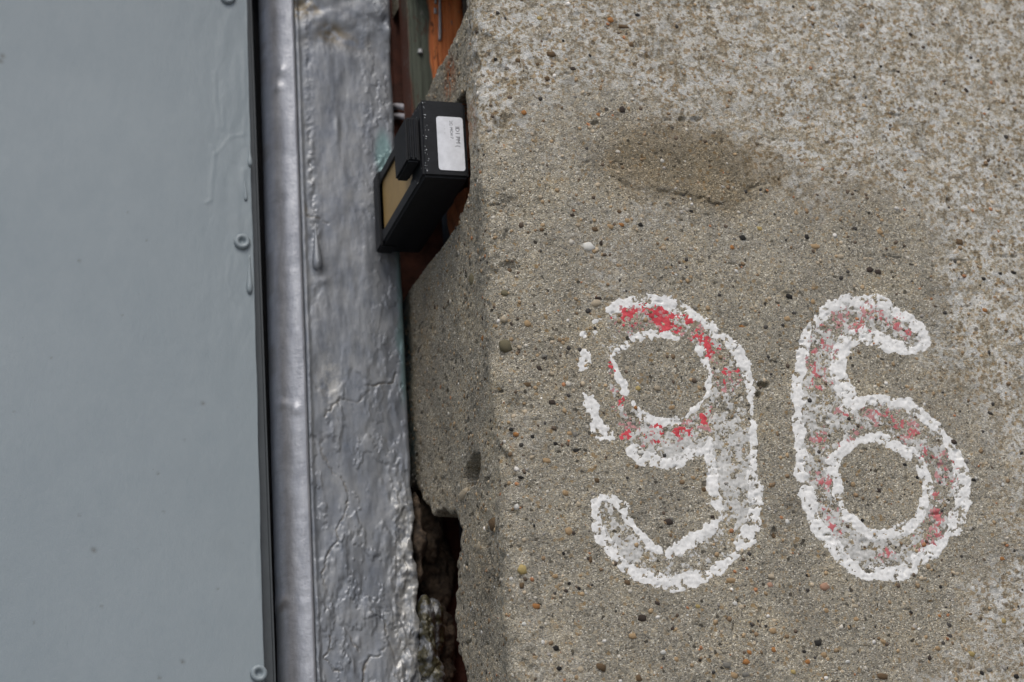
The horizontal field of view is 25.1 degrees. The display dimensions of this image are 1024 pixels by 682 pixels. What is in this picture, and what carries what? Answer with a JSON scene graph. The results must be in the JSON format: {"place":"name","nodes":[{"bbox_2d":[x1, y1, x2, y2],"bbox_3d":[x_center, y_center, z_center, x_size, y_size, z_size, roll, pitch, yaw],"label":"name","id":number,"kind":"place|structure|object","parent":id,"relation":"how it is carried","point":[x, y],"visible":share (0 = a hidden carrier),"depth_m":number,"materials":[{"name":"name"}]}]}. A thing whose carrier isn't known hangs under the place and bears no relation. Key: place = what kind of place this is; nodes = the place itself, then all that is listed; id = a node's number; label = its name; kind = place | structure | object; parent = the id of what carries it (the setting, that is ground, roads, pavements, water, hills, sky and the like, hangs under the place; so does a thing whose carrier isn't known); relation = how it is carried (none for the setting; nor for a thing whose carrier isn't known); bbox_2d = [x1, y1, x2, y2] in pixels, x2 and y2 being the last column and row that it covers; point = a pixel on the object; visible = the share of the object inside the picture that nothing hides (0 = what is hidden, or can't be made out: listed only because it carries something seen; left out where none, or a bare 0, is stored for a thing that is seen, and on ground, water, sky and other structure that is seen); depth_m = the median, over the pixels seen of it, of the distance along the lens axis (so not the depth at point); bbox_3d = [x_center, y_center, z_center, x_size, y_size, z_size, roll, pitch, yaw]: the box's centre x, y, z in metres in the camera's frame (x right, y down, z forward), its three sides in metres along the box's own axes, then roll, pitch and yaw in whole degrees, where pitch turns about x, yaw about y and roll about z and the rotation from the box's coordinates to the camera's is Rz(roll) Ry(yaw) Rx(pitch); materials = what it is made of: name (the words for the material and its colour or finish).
{"place":"outdoors","nodes":[
{"label":"outdoors","id":0,"kind":"place"},
{"label":"pavement","id":1,"kind":"structure","parent":0,"visible":0},
{"bbox_2d":[392,0,1023,681],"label":"concrete wall","id":2,"kind":"structure","parent":1,"relation":"on","point":[714,336],"depth_m":1.40,"materials":[{"name":"concrete"}]},
{"bbox_2d":[258,0,456,681],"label":"door frame","id":3,"kind":"object","parent":2,"relation":"attached to","point":[362,553],"visible":0.99,"depth_m":1.50,"materials":[{"name":"metal"}]},
{"bbox_2d":[0,0,276,681],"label":"sheet door","id":4,"kind":"structure","parent":3,"relation":"attached to","point":[136,524],"depth_m":1.46,"materials":[{"name":"grey paint"}]},
{"bbox_2d":[247,0,275,681],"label":"seal","id":5,"kind":"structure","parent":4,"relation":"in","point":[265,533],"depth_m":1.47,"materials":[{"name":"rubber"}]},
{"bbox_2d":[373,100,468,252],"bbox_3d":[-0.065,-0.132,1.508,0.041,0.124,0.164,0,-19,-12],"label":"sensor box","id":6,"kind":"object","parent":3,"relation":"attached to","point":[420,178],"visible":0.94,"depth_m":1.44,"materials":[{"name":"black plastic"}]},
{"bbox_2d":[382,161,411,227],"bbox_3d":[-0.073,-0.103,1.485,0.002,0.036,0.087,2,-20,-16],"label":"window","id":7,"kind":"structure","parent":6,"relation":"in","point":[394,190],"depth_m":1.50,"materials":[{"name":"beige plastic"}]},
{"bbox_2d":[390,0,466,681],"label":"timber post","id":8,"kind":"object","parent":2,"relation":"attached to","point":[413,265],"depth_m":1.58,"materials":[{"name":"red wood"}]},
{"bbox_2d":[399,0,462,118],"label":"timber board","id":9,"kind":"object","parent":2,"relation":"attached to","point":[429,29],"visible":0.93,"depth_m":1.57,"materials":[{"name":"paint"}]}
]}

